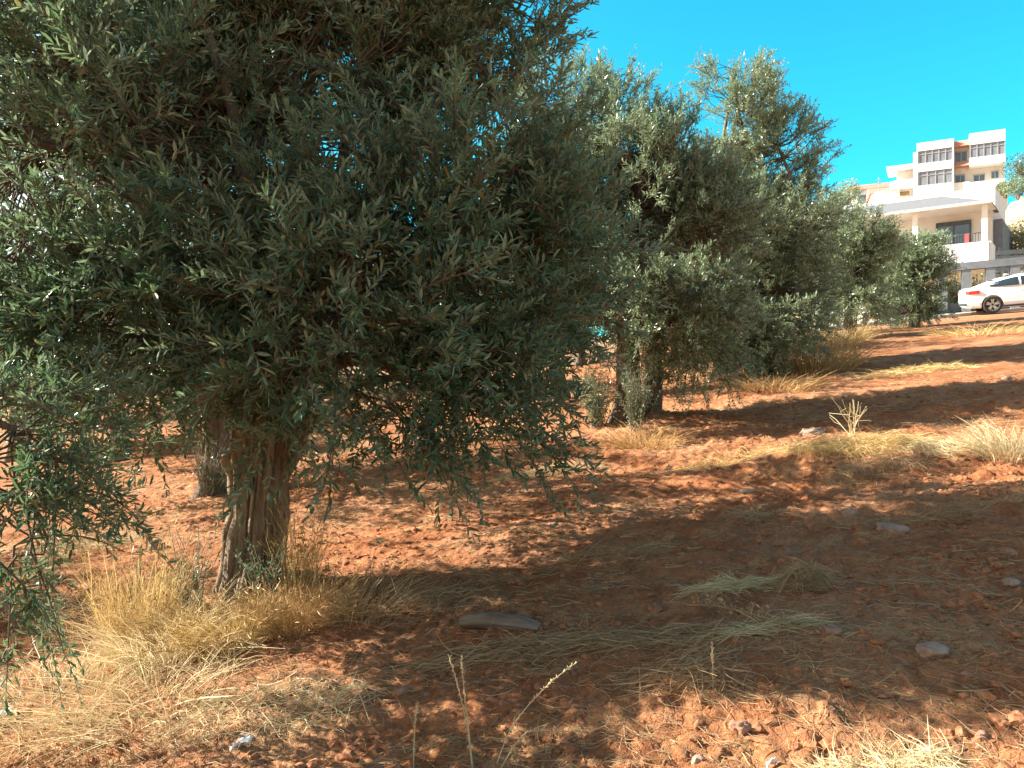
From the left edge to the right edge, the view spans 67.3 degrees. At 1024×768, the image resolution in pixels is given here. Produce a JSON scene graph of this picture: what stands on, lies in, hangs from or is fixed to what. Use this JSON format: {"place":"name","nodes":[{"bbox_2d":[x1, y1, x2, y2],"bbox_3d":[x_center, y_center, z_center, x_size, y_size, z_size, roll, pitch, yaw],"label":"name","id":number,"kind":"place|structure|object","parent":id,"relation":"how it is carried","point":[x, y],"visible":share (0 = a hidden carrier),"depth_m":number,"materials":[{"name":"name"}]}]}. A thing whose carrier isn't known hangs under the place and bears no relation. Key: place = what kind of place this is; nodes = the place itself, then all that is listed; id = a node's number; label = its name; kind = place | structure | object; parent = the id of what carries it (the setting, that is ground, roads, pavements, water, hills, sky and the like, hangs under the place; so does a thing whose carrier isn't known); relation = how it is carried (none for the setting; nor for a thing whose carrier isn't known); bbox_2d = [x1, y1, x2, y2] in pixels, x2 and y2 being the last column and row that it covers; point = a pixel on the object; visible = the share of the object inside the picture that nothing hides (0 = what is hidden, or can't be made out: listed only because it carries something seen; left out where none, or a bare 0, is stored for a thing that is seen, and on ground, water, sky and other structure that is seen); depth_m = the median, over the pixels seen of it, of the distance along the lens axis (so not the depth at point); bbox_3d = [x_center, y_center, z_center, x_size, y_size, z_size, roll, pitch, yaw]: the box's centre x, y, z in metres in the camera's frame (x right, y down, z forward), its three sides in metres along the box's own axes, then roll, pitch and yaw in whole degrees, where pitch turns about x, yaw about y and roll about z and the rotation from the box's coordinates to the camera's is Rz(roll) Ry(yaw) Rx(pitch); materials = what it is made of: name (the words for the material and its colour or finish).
{"place":"outdoors","nodes":[
{"label":"outdoors","id":0,"kind":"place"},
{"bbox_2d":[0,310,1023,767],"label":"ground","id":1,"kind":"structure","parent":0,"point":[1000,352],"depth_m":4.47,"materials":[{"name":"red soil"}]},
{"bbox_2d":[0,571,113,635],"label":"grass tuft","id":2,"kind":"object","parent":1,"relation":"on","point":[37,620],"visible":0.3,"depth_m":4.73,"materials":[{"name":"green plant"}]},
{"bbox_2d":[0,258,142,462],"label":"olive tree","id":3,"kind":"object","parent":1,"relation":"on","point":[10,412],"visible":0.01,"depth_m":14.26,"materials":[{"name":"green plant"}]},
{"bbox_2d":[25,530,155,556],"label":"hay clump","id":4,"kind":"object","parent":1,"relation":"on","point":[94,544],"visible":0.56,"depth_m":6.84,"materials":[{"name":"plant"}]},
{"bbox_2d":[0,256,197,464],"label":"olive tree","id":5,"kind":"object","parent":1,"relation":"on","point":[110,431],"visible":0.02,"depth_m":12.48,"materials":[{"name":"green plant"}]},
{"bbox_2d":[0,333,200,715],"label":"olive tree","id":6,"kind":"object","parent":1,"relation":"on","point":[51,497],"visible":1,"depth_m":3.22,"materials":[{"name":"green plant"}]},
{"bbox_2d":[0,629,206,767],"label":"grass tuft","id":7,"kind":"object","parent":1,"relation":"on","point":[74,671],"visible":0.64,"depth_m":3.70,"materials":[{"name":"plant"}]},
{"bbox_2d":[3,549,229,655],"bbox_3d":[-2.333,1.332,4.676,1.340,0.511,1.346,0,0,-27],"label":"grass tuft","id":8,"kind":"object","parent":1,"relation":"on","point":[65,627],"visible":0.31,"depth_m":4.66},
{"bbox_2d":[51,506,207,660],"bbox_3d":[-2.164,1.148,4.309,0.868,0.840,0.936,0,0,0],"label":"grass tuft","id":9,"kind":"object","parent":1,"relation":"on","point":[159,597],"visible":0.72,"depth_m":4.33,"materials":[{"name":"plant"}]},
{"bbox_2d":[104,549,165,610],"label":"weed","id":10,"kind":"object","parent":1,"relation":"on","point":[138,582],"visible":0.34,"depth_m":4.79,"materials":[{"name":"green plant"}]},
{"bbox_2d":[6,561,312,680],"bbox_3d":[-1.879,1.286,4.126,1.653,0.525,1.628,0,0,0],"label":"grass tuft","id":11,"kind":"object","parent":1,"relation":"on","point":[119,643],"visible":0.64,"depth_m":4.03,"materials":[{"name":"plant"}]},
{"bbox_2d":[0,604,327,767],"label":"grass tuft","id":12,"kind":"object","parent":1,"relation":"on","point":[118,727],"visible":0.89,"depth_m":3.51,"materials":[{"name":"plant"}]},
{"bbox_2d":[141,526,224,612],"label":"shrub","id":13,"kind":"object","parent":1,"relation":"on","point":[197,581],"visible":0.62,"depth_m":4.63,"materials":[{"name":"green plant"}]},
{"bbox_2d":[0,189,408,499],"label":"olive tree","id":14,"kind":"object","parent":1,"relation":"on","point":[215,430],"visible":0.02,"depth_m":8.62,"materials":[{"name":"green plant"}]},
{"bbox_2d":[180,434,230,498],"bbox_3d":[-3.288,0.898,8.462,0.665,0.762,0.665,0,0,0],"label":"tree trunk","id":15,"kind":"object","parent":1,"relation":"on","point":[207,482],"visible":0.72,"depth_m":8.43,"materials":[{"name":"green plant"}]},
{"bbox_2d":[119,577,325,665],"bbox_3d":[-1.561,1.272,4.151,0.924,0.411,0.931,0,0,37],"label":"grass tuft","id":16,"kind":"object","parent":1,"relation":"on","point":[251,632],"visible":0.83,"depth_m":4.05,"materials":[{"name":"plant"}]},
{"bbox_2d":[230,735,251,750],"bbox_3d":[-1.090,1.445,3.096,0.084,0.050,0.028,0,0,-15],"label":"scrap","id":17,"kind":"object","parent":1,"relation":"on","point":[245,741],"visible":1,"depth_m":3.10,"materials":[{"name":"paper"}]},
{"bbox_2d":[118,661,392,767],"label":"hay clump","id":18,"kind":"object","parent":1,"relation":"on","point":[274,703],"visible":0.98,"depth_m":3.32,"materials":[{"name":"plant"}]},
{"bbox_2d":[234,529,299,605],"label":"shrub","id":19,"kind":"object","parent":1,"relation":"on","point":[269,571],"visible":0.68,"depth_m":4.59,"materials":[{"name":"green plant"}]},
{"bbox_2d":[217,560,380,646],"bbox_3d":[-1.189,1.226,4.341,0.964,0.400,0.985,0,0,0],"label":"grass tuft","id":20,"kind":"object","parent":1,"relation":"on","point":[292,622],"visible":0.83,"depth_m":4.22,"materials":[{"name":"plant"}]},
{"bbox_2d":[250,475,352,600],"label":"grass tuft","id":21,"kind":"object","parent":1,"relation":"on","point":[306,569],"visible":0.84,"depth_m":4.73,"materials":[{"name":"plant"}]},
{"bbox_2d":[0,0,688,604],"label":"olive tree","id":22,"kind":"object","parent":1,"relation":"on","point":[280,268],"visible":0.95,"depth_m":4.11,"materials":[{"name":"green plant"}]},
{"bbox_2d":[256,545,470,629],"bbox_3d":[-0.793,1.170,4.390,1.249,0.410,1.267,0,0,0],"label":"grass tuft","id":23,"kind":"object","parent":1,"relation":"on","point":[378,593],"visible":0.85,"depth_m":4.40,"materials":[{"name":"plant"}]},
{"bbox_2d":[340,251,441,403],"bbox_3d":[-2.689,-1.439,16.969,4.772,4.052,5.127,0,0,-1],"label":"olive tree","id":24,"kind":"object","parent":1,"relation":"on","point":[390,389],"depth_m":16.85,"materials":[{"name":"green plant"}]},
{"bbox_2d":[395,685,409,695],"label":"stone","id":25,"kind":"object","parent":1,"relation":"on","point":[399,690],"visible":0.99,"depth_m":3.38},
{"bbox_2d":[337,585,490,629],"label":"hay clump","id":26,"kind":"object","parent":1,"relation":"on","point":[437,597],"visible":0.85,"depth_m":4.33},
{"bbox_2d":[412,701,418,766],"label":"dry stalk","id":27,"kind":"object","parent":1,"relation":"on","point":[415,718],"visible":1,"depth_m":2.84,"materials":[{"name":"plant"}]},
{"bbox_2d":[447,499,455,521],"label":"sapling","id":28,"kind":"object","parent":1,"relation":"on","point":[451,512],"visible":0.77,"depth_m":6.09,"materials":[{"name":"green plant"}]},
{"bbox_2d":[448,655,471,765],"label":"dry stalk","id":29,"kind":"object","parent":1,"relation":"on","point":[456,679],"visible":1,"depth_m":2.82,"materials":[{"name":"plant"}]},
{"bbox_2d":[459,655,472,767],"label":"dry stalk","id":30,"kind":"object","parent":1,"relation":"on","point":[464,693],"visible":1,"depth_m":2.82,"materials":[{"name":"plant"}]},
{"bbox_2d":[458,612,540,631],"bbox_3d":[-0.063,1.210,3.900,0.419,0.095,0.088,0,0,9],"label":"rock","id":31,"kind":"object","parent":1,"relation":"on","point":[504,621],"visible":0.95,"depth_m":3.88,"materials":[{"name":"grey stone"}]},
{"bbox_2d":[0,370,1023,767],"bbox_3d":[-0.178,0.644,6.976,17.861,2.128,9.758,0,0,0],"label":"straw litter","id":32,"kind":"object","parent":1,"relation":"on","point":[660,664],"visible":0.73,"depth_m":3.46,"materials":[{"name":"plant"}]},
{"bbox_2d":[0,367,1023,767],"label":"soil clods","id":33,"kind":"object","parent":1,"relation":"on","point":[758,727],"visible":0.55,"depth_m":3.87,"materials":[{"name":"soil"}]},
{"bbox_2d":[3,372,1023,767],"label":"soil lumps","id":34,"kind":"object","parent":1,"relation":"on","point":[1017,720],"visible":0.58,"depth_m":3.15,"materials":[{"name":"soil"}]},
{"bbox_2d":[496,662,576,764],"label":"dry stalk","id":35,"kind":"object","parent":1,"relation":"on","point":[571,665],"visible":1,"depth_m":2.84,"materials":[{"name":"plant"}]},
{"bbox_2d":[481,454,610,483],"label":"hay clump","id":36,"kind":"object","parent":1,"relation":"on","point":[533,470],"visible":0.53,"depth_m":7.48,"materials":[{"name":"plant"}]},
{"bbox_2d":[501,727,593,767],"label":"dry stalk","id":37,"kind":"object","parent":1,"relation":"on","point":[535,730],"visible":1,"depth_m":2.80,"materials":[{"name":"plant"}]},
{"bbox_2d":[384,612,723,680],"bbox_3d":[0.204,1.223,3.654,1.668,0.287,0.509,0,0,0],"label":"hay clump","id":38,"kind":"object","parent":1,"relation":"on","point":[577,635],"visible":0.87,"depth_m":3.62,"materials":[{"name":"plant"}]},
{"bbox_2d":[474,231,673,398],"bbox_3d":[0.922,-1.517,13.634,4.942,3.895,4.519,0,0,39],"label":"olive tree","id":39,"kind":"object","parent":1,"relation":"on","point":[584,323],"visible":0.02,"depth_m":13.44,"materials":[{"name":"plant"}]},
{"bbox_2d":[569,234,618,365],"bbox_3d":[1.911,-2.627,22.399,5.683,4.479,5.197,0,0,-34],"label":"olive tree","id":40,"kind":"object","parent":1,"relation":"on","point":[579,360],"visible":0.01,"depth_m":22.37,"materials":[{"name":"green plant"}]},
{"bbox_2d":[570,364,633,428],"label":"shrub","id":41,"kind":"object","parent":1,"relation":"on","point":[596,414],"visible":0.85,"depth_m":9.66,"materials":[{"name":"green plant"}]},
{"bbox_2d":[439,43,789,423],"bbox_3d":[1.026,-1.850,9.710,4.749,5.002,3.378,0,0,16],"label":"olive tree","id":42,"kind":"object","parent":1,"relation":"on","point":[672,194],"visible":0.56,"depth_m":9.18,"materials":[{"name":"green plant"}]},
{"bbox_2d":[567,535,677,568],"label":"hay clump","id":43,"kind":"object","parent":1,"relation":"on","point":[602,552],"visible":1,"depth_m":4.84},
{"bbox_2d":[609,357,661,430],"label":"shrub","id":44,"kind":"object","parent":1,"relation":"on","point":[637,416],"visible":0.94,"depth_m":9.17,"materials":[{"name":"green plant"}]},
{"bbox_2d":[588,419,698,450],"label":"grass tuft","id":45,"kind":"object","parent":1,"relation":"on","point":[626,444],"visible":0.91,"depth_m":8.39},
{"bbox_2d":[661,534,673,540],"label":"stone","id":46,"kind":"object","parent":1,"relation":"on","point":[668,537],"visible":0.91,"depth_m":4.98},
{"bbox_2d":[598,636,765,714],"bbox_3d":[0.697,1.151,3.099,0.729,0.258,0.619,0,0,-11],"label":"hay clump","id":47,"kind":"object","parent":1,"relation":"on","point":[674,667],"visible":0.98,"depth_m":3.09,"materials":[{"name":"plant"}]},
{"bbox_2d":[691,754,705,765],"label":"stone","id":48,"kind":"object","parent":1,"relation":"on","point":[697,758],"visible":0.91,"depth_m":2.60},
{"bbox_2d":[584,606,814,657],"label":"hay clump","id":49,"kind":"object","parent":1,"relation":"on","point":[667,638],"visible":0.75,"depth_m":3.50,"materials":[{"name":"plant"}]},
{"bbox_2d":[710,642,714,687],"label":"dry stalk","id":50,"kind":"object","parent":1,"relation":"on","point":[712,660],"visible":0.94,"depth_m":3.02,"materials":[{"name":"plant"}]},
{"bbox_2d":[661,566,802,603],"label":"hay clump","id":51,"kind":"object","parent":1,"relation":"on","point":[757,583],"visible":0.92,"depth_m":4.04,"materials":[{"name":"plant"}]},
{"bbox_2d":[728,720,750,734],"bbox_3d":[0.822,1.243,2.774,0.080,0.062,0.072,0,0,0],"label":"stone","id":52,"kind":"object","parent":1,"relation":"on","point":[741,727],"visible":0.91,"depth_m":2.76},
{"bbox_2d":[663,440,825,471],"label":"hay clump","id":53,"kind":"object","parent":1,"relation":"on","point":[773,448],"visible":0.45,"depth_m":7.13,"materials":[{"name":"plant"}]},
{"bbox_2d":[738,488,755,493],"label":"stone","id":54,"kind":"object","parent":1,"relation":"on","point":[744,490],"visible":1,"depth_m":5.98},
{"bbox_2d":[713,504,792,523],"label":"hay clump","id":55,"kind":"object","parent":1,"relation":"on","point":[760,513],"visible":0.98,"depth_m":5.23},
{"bbox_2d":[687,590,819,641],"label":"dry grass","id":56,"kind":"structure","parent":1,"relation":"on","point":[728,607],"depth_m":3.66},
{"bbox_2d":[678,606,853,652],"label":"hay clump","id":57,"kind":"object","parent":1,"relation":"on","point":[745,631],"visible":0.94,"depth_m":3.44,"materials":[{"name":"plant"}]},
{"bbox_2d":[676,45,861,381],"bbox_3d":[4.346,-2.941,14.243,4.152,6.649,4.223,0,0,0],"label":"olive tree","id":58,"kind":"object","parent":1,"relation":"on","point":[805,238],"visible":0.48,"depth_m":13.67,"materials":[{"name":"green plant"}]},
{"bbox_2d":[766,757,777,767],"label":"scrap","id":59,"kind":"object","parent":1,"relation":"on","point":[774,760],"visible":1,"depth_m":2.57,"materials":[{"name":"paper"}]},
{"bbox_2d":[700,366,856,393],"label":"grass tuft","id":60,"kind":"object","parent":1,"relation":"on","point":[806,382],"visible":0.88,"depth_m":11.56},
{"bbox_2d":[765,556,847,599],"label":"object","id":61,"kind":"object","parent":1,"relation":"on","point":[796,580],"visible":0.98,"depth_m":3.92,"materials":[{"name":"plant"}]},
{"bbox_2d":[798,427,825,435],"bbox_3d":[3.132,0.535,8.000,0.268,0.174,0.230,0,0,0],"label":"stone","id":62,"kind":"object","parent":1,"relation":"on","point":[807,431],"visible":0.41,"depth_m":7.96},
{"bbox_2d":[754,328,896,375],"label":"grass tuft","id":63,"kind":"object","parent":1,"relation":"on","point":[814,363],"visible":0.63,"depth_m":13.44,"materials":[{"name":"plant"}]},
{"bbox_2d":[818,624,842,634],"bbox_3d":[1.385,1.077,3.335,0.108,0.061,0.083,0,0,0],"label":"stone","id":64,"kind":"object","parent":1,"relation":"on","point":[829,628],"visible":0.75,"depth_m":3.31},
{"bbox_2d":[806,317,885,345],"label":"grass tuft","id":65,"kind":"object","parent":1,"relation":"on","point":[864,332],"visible":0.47,"depth_m":19.19,"materials":[{"name":"plant"}]},
{"bbox_2d":[841,509,855,516],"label":"stone","id":66,"kind":"object","parent":1,"relation":"on","point":[848,512],"visible":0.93,"depth_m":5.09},
{"bbox_2d":[830,399,869,437],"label":"dead shrub","id":67,"kind":"object","parent":1,"relation":"on","point":[854,418],"visible":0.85,"depth_m":7.37,"materials":[{"name":"plant"}]},
{"bbox_2d":[792,191,920,337],"bbox_3d":[9.091,-3.273,21.188,3.521,4.331,3.455,0,0,0],"label":"olive tree","id":68,"kind":"object","parent":1,"relation":"on","point":[865,253],"visible":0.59,"depth_m":20.46,"materials":[{"name":"green plant"}]},
{"bbox_2d":[770,428,944,464],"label":"hay clump","id":69,"kind":"object","parent":1,"relation":"on","point":[867,441],"visible":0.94,"depth_m":6.47,"materials":[{"name":"plant"}]},
{"bbox_2d":[811,448,946,485],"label":"hay clump","id":70,"kind":"object","parent":1,"relation":"on","point":[891,459],"visible":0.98,"depth_m":6.00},
{"bbox_2d":[876,522,909,533],"bbox_3d":[2.335,0.891,4.711,0.190,0.072,0.151,0,0,0],"label":"stone","id":71,"kind":"object","parent":1,"relation":"on","point":[898,529],"visible":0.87,"depth_m":4.66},
{"bbox_2d":[790,716,999,767],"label":"hay clump","id":72,"kind":"object","parent":1,"relation":"on","point":[900,762],"visible":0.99,"depth_m":2.52,"materials":[{"name":"plant"}]},
{"bbox_2d":[819,186,1012,318],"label":"villa","id":73,"kind":"object","parent":1,"relation":"on","point":[973,219],"visible":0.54,"depth_m":50.52,"materials":[{"name":"paint"}]},
{"bbox_2d":[936,219,970,244],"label":"balcony door","id":74,"kind":"structure","parent":73,"relation":"in","point":[963,226],"depth_m":50.88,"materials":[{"name":"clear glass"}]},
{"bbox_2d":[840,360,992,380],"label":"hay clump","id":75,"kind":"object","parent":1,"relation":"on","point":[917,369],"visible":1,"depth_m":11.91,"materials":[{"name":"plant"}]},
{"bbox_2d":[867,224,966,329],"bbox_3d":[12.567,-3.227,24.397,2.812,3.636,3.056,0,0,-44],"label":"olive tree","id":76,"kind":"object","parent":1,"relation":"on","point":[927,251],"visible":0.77,"depth_m":23.88,"materials":[{"name":"green plant"}]},
{"bbox_2d":[915,641,949,657],"bbox_3d":[1.692,1.082,3.092,0.134,0.080,0.104,0,0,0],"label":"stone","id":77,"kind":"object","parent":1,"relation":"on","point":[932,649],"visible":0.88,"depth_m":3.07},
{"bbox_2d":[882,432,1021,461],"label":"hay clump","id":78,"kind":"object","parent":1,"relation":"on","point":[932,444],"visible":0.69,"depth_m":6.26,"materials":[{"name":"plant"}]},
{"bbox_2d":[899,497,1005,528],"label":"hay clump","id":79,"kind":"object","parent":1,"relation":"on","point":[944,511],"visible":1,"depth_m":4.81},
{"bbox_2d":[947,274,960,303],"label":"shrub","id":80,"kind":"object","parent":1,"relation":"on","point":[951,292],"visible":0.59,"depth_m":37.87,"materials":[{"name":"green plant"}]},
{"bbox_2d":[906,320,1023,337],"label":"grass tuft","id":81,"kind":"object","parent":1,"relation":"on","point":[948,332],"visible":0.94,"depth_m":17.76,"materials":[{"name":"plant"}]},
{"bbox_2d":[920,257,1023,315],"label":"garden wall","id":82,"kind":"structure","parent":1,"relation":"on","point":[1012,264],"depth_m":36.86,"materials":[{"name":"grey concrete"}]},
{"bbox_2d":[928,416,1023,463],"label":"grass tuft","id":83,"kind":"object","parent":1,"relation":"on","point":[992,440],"visible":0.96,"depth_m":6.04,"materials":[{"name":"plant"}]},
{"bbox_2d":[971,271,984,286],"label":"shrub","id":84,"kind":"object","parent":1,"relation":"on","point":[974,281],"visible":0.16,"depth_m":37.56,"materials":[{"name":"green plant"}]},
{"bbox_2d":[974,730,988,740],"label":"stone","id":85,"kind":"object","parent":1,"relation":"on","point":[985,733],"visible":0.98,"depth_m":2.59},
{"bbox_2d":[997,547,1017,555],"bbox_3d":[2.652,0.899,4.110,0.106,0.057,0.075,0,0,0],"label":"stone","id":86,"kind":"object","parent":1,"relation":"on","point":[1007,550],"visible":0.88,"depth_m":4.09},
{"bbox_2d":[995,247,1023,277],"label":"screen","id":87,"kind":"object","parent":1,"relation":"on","point":[1006,252],"visible":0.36,"depth_m":43.42,"materials":[{"name":"metal"}]},
{"bbox_2d":[1002,577,1021,586],"bbox_3d":[2.402,0.957,3.701,0.089,0.050,0.072,0,0,0],"label":"stone","id":88,"kind":"object","parent":1,"relation":"on","point":[1013,582],"visible":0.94,"depth_m":3.68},
{"bbox_2d":[0,0,1023,335],"label":"sky","id":89,"kind":"structure","parent":0,"point":[897,75],"materials":[{"name":"blue"}]},
{"bbox_2d":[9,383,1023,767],"bbox_3d":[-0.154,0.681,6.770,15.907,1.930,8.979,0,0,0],"label":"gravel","id":90,"kind":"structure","parent":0,"point":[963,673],"depth_m":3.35,"materials":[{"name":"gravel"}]},
{"bbox_2d":[613,196,1023,333],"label":"hillside","id":91,"kind":"structure","parent":0,"point":[1014,210],"depth_m":63.09,"materials":[{"name":"soil"},{"name":"dry grass"}]},
{"bbox_2d":[833,178,863,204],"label":"bush","id":92,"kind":"object","parent":91,"relation":"on","point":[847,189],"visible":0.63,"depth_m":107.50,"materials":[{"name":"green plant"}]},
{"bbox_2d":[847,182,888,204],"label":"house","id":93,"kind":"structure","parent":91,"relation":"on","point":[871,186],"depth_m":112.28,"materials":[{"name":"paint"}]},
{"bbox_2d":[866,187,889,202],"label":"house","id":94,"kind":"structure","parent":91,"relation":"on","point":[870,195],"depth_m":101.61,"materials":[{"name":"paint"}]},
{"bbox_2d":[874,129,1007,211],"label":"apartment building","id":95,"kind":"structure","parent":91,"relation":"on","point":[975,160],"depth_m":93.09,"materials":[{"name":"paint"}]},
{"bbox_2d":[956,174,964,182],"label":"window","id":96,"kind":"structure","parent":95,"relation":"in","point":[959,178],"depth_m":93.26,"materials":[{"name":"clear glass"}]},
{"bbox_2d":[955,150,966,161],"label":"window","id":97,"kind":"structure","parent":95,"relation":"in","point":[960,155],"depth_m":93.23,"materials":[{"name":"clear glass"}]},
{"bbox_2d":[973,174,984,181],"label":"window","id":98,"kind":"structure","parent":95,"relation":"in","point":[978,177],"depth_m":92.28,"materials":[{"name":"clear glass"}]},
{"bbox_2d":[993,180,1016,198],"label":"bush","id":99,"kind":"object","parent":91,"relation":"on","point":[1000,187],"visible":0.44,"depth_m":77.87,"materials":[{"name":"green plant"}]},
{"bbox_2d":[997,174,1023,199],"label":"bush","id":100,"kind":"object","parent":91,"relation":"on","point":[1019,184],"visible":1,"depth_m":75.81,"materials":[{"name":"green plant"}]},
{"bbox_2d":[1000,152,1023,178],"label":"tree","id":101,"kind":"object","parent":91,"relation":"on","point":[1019,170],"visible":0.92,"depth_m":86.11,"materials":[{"name":"green plant"}]},
{"bbox_2d":[1007,219,1023,244],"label":"bush","id":102,"kind":"object","parent":91,"relation":"on","point":[1020,227],"visible":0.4,"depth_m":59.74,"materials":[{"name":"green plant"}]},
{"bbox_2d":[1009,230,1023,254],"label":"bush","id":103,"kind":"object","parent":91,"relation":"on","point":[1018,242],"visible":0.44,"depth_m":53.53,"materials":[{"name":"green plant"}]},
{"bbox_2d":[779,311,975,329],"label":"road","id":104,"kind":"structure","parent":0,"point":[904,318],"depth_m":35.24,"materials":[{"name":"asphalt"}]},
{"bbox_2d":[794,307,1023,333],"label":"kerb","id":105,"kind":"structure","parent":104,"relation":"on","point":[982,312],"depth_m":31.33,"materials":[{"name":"concrete"}]},
{"bbox_2d":[958,273,1023,312],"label":"parked car","id":106,"kind":"object","parent":104,"relation":"on","point":[995,295],"visible":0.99,"depth_m":30.06,"materials":[{"name":"white paint"}]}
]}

